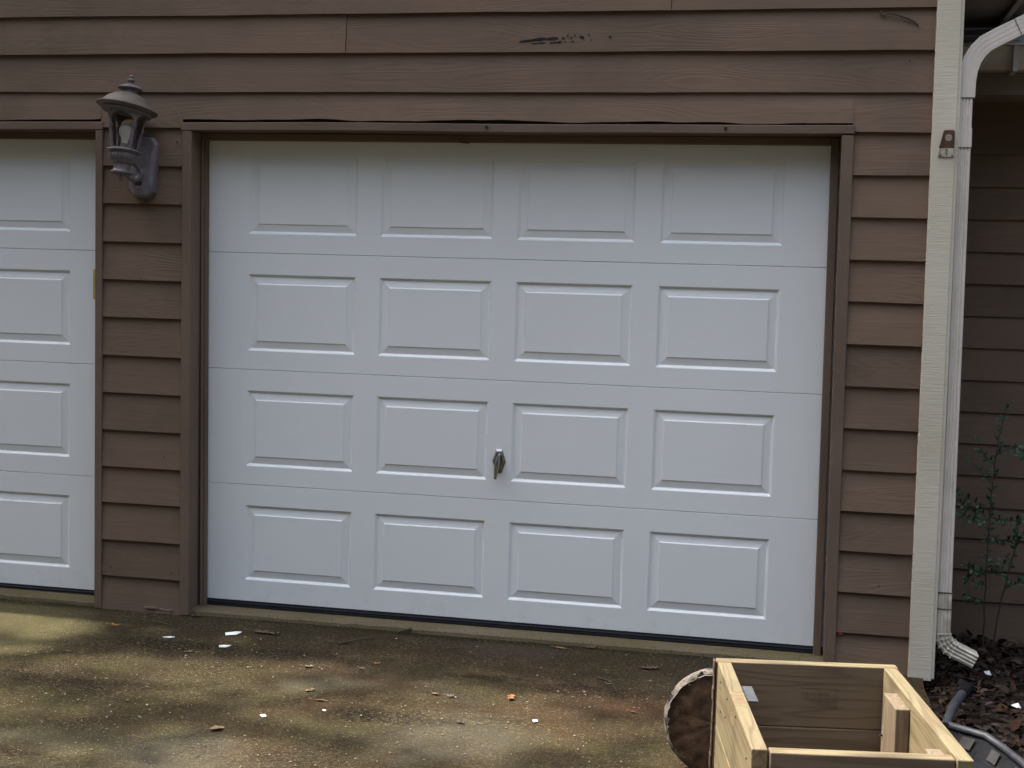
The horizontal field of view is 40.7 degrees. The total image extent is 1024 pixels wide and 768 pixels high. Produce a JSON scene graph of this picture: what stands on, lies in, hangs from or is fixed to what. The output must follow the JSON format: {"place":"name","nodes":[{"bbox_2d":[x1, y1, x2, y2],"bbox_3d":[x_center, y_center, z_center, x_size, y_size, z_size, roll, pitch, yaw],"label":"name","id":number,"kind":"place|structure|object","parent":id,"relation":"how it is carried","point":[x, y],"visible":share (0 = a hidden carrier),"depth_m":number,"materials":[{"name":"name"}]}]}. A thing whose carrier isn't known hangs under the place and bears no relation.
{"place":"outdoors","nodes":[
{"label":"outdoors","id":0,"kind":"place"},
{"bbox_2d":[0,588,822,661],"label":"garage floor","id":1,"kind":"structure","parent":0,"point":[557,638],"depth_m":6.13,"materials":[{"name":"grey concrete"}]},
{"bbox_2d":[0,598,931,767],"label":"driveway","id":2,"kind":"structure","parent":0,"point":[457,668],"depth_m":5.24,"materials":[{"name":"concrete"}]},
{"bbox_2d":[204,725,223,729],"bbox_3d":[-1.039,1.205,4.834,0.035,0.009,0.071,5,5,33],"label":"fallen leaf","id":3,"kind":"object","parent":2,"relation":"on","point":[215,727],"visible":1,"depth_m":4.84,"materials":[{"name":"beige plant"}]},
{"bbox_2d":[225,631,241,634],"bbox_3d":[-1.220,1.093,6.046,0.070,0.005,0.050,0,5,-15],"label":"paint chip","id":4,"kind":"object","parent":2,"relation":"on","point":[233,633],"visible":1,"depth_m":6.05,"materials":[{"name":"white paint"}]},
{"bbox_2d":[246,629,278,633],"bbox_3d":[-1.094,1.088,6.066,0.170,0.012,0.036,3,5,16],"label":"fallen leaf","id":5,"kind":"object","parent":2,"relation":"on","point":[265,631],"visible":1,"depth_m":6.07,"materials":[{"name":"brown plant"}]},
{"bbox_2d":[0,603,701,767],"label":"grit","id":6,"kind":"object","parent":2,"relation":"on","point":[300,711],"visible":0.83,"depth_m":5.06,"materials":[{"name":"gravel"}]},
{"bbox_2d":[337,637,373,644],"bbox_3d":[-0.674,1.107,5.972,0.181,0.016,0.014,-2,6,-36],"label":"twig","id":7,"kind":"object","parent":2,"relation":"on","point":[339,643],"visible":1,"depth_m":5.96,"materials":[{"name":"brown wood"}]},
{"bbox_2d":[397,627,412,632],"bbox_3d":[-0.463,1.095,6.141,0.105,0.019,0.019,0,5,-23],"label":"twig","id":8,"kind":"object","parent":2,"relation":"on","point":[404,630],"visible":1,"depth_m":6.13,"materials":[{"name":"brown wood"}]},
{"bbox_2d":[596,677,617,692],"bbox_3d":[0.392,1.182,5.455,0.044,0.014,0.201,0,5,-21],"label":"twig","id":9,"kind":"object","parent":2,"relation":"on","point":[607,680],"visible":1,"depth_m":5.49,"materials":[{"name":"wood"}]},
{"bbox_2d":[641,665,658,668],"bbox_3d":[0.561,1.167,5.686,0.105,0.008,0.054,1,5,-13],"label":"fallen leaf","id":10,"kind":"object","parent":2,"relation":"on","point":[652,666],"visible":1,"depth_m":5.69,"materials":[{"name":"brown plant"}]},
{"bbox_2d":[664,668,712,767],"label":"log slice","id":11,"kind":"object","parent":2,"relation":"on","point":[687,715],"visible":0.41,"depth_m":4.55,"materials":[{"name":"brown wood"}]},
{"bbox_2d":[708,658,973,767],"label":"planter box","id":12,"kind":"object","parent":2,"relation":"on","point":[782,714],"visible":1,"depth_m":3.94,"materials":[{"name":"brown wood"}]},
{"bbox_2d":[924,629,1023,758],"bbox_3d":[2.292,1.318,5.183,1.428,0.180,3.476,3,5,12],"label":"leaf litter","id":13,"kind":"object","parent":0,"point":[937,682],"visible":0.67,"depth_m":5.72,"materials":[{"name":"brown plant"}]},
{"bbox_2d":[942,679,1023,767],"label":"pipe frame","id":14,"kind":"object","parent":13,"relation":"on","point":[982,749],"visible":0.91,"depth_m":4.73,"materials":[{"name":"grey metal"}]},
{"bbox_2d":[955,402,1023,655],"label":"shrub seedling","id":15,"kind":"object","parent":13,"relation":"on","point":[979,515],"visible":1,"depth_m":6.36,"materials":[{"name":"green plant"}]},
{"bbox_2d":[991,446,1023,647],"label":"shrub seedling","id":16,"kind":"object","parent":13,"relation":"on","point":[1019,535],"visible":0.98,"depth_m":6.27,"materials":[{"name":"green plant"}]},
{"bbox_2d":[1012,703,1020,707],"bbox_3d":[1.974,1.258,5.400,0.035,0.022,0.035,-2,6,-39],"label":"litter scrap","id":17,"kind":"object","parent":13,"relation":"on","point":[1016,705],"visible":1,"depth_m":5.39,"materials":[{"name":"white paper"}]},
{"label":"ground","id":18,"kind":"structure","parent":0,"visible":0},
{"bbox_2d":[0,0,1023,688],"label":"house","id":19,"kind":"structure","parent":18,"relation":"on","point":[684,320],"depth_m":6.08,"materials":[{"name":"brown paint"}]},
{"bbox_2d":[0,120,100,594],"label":"garage door","id":20,"kind":"structure","parent":19,"relation":"in","point":[47,186],"depth_m":6.55,"materials":[{"name":"white paint"}]},
{"bbox_2d":[96,75,159,198],"bbox_3d":[-1.699,-1.103,6.090,0.267,0.519,0.310,5,-2,11],"label":"wall lantern","id":21,"kind":"object","parent":19,"relation":"attached to","point":[140,157],"depth_m":6.06,"materials":[{"name":"metal"}]},
{"bbox_2d":[207,138,840,653],"bbox_3d":[-0.047,-0.044,6.099,2.890,2.275,0.096,3,5,12],"label":"garage door","id":22,"kind":"structure","parent":19,"relation":"in","point":[561,388],"depth_m":6.08,"materials":[{"name":"white paint"}]},
{"bbox_2d":[938,130,954,156],"bbox_3d":[1.727,-0.955,5.482,0.065,0.104,0.014,3,5,12],"label":"metal bracket","id":23,"kind":"object","parent":19,"relation":"attached to","point":[946,148],"visible":1,"depth_m":5.48,"materials":[{"name":"metal"}]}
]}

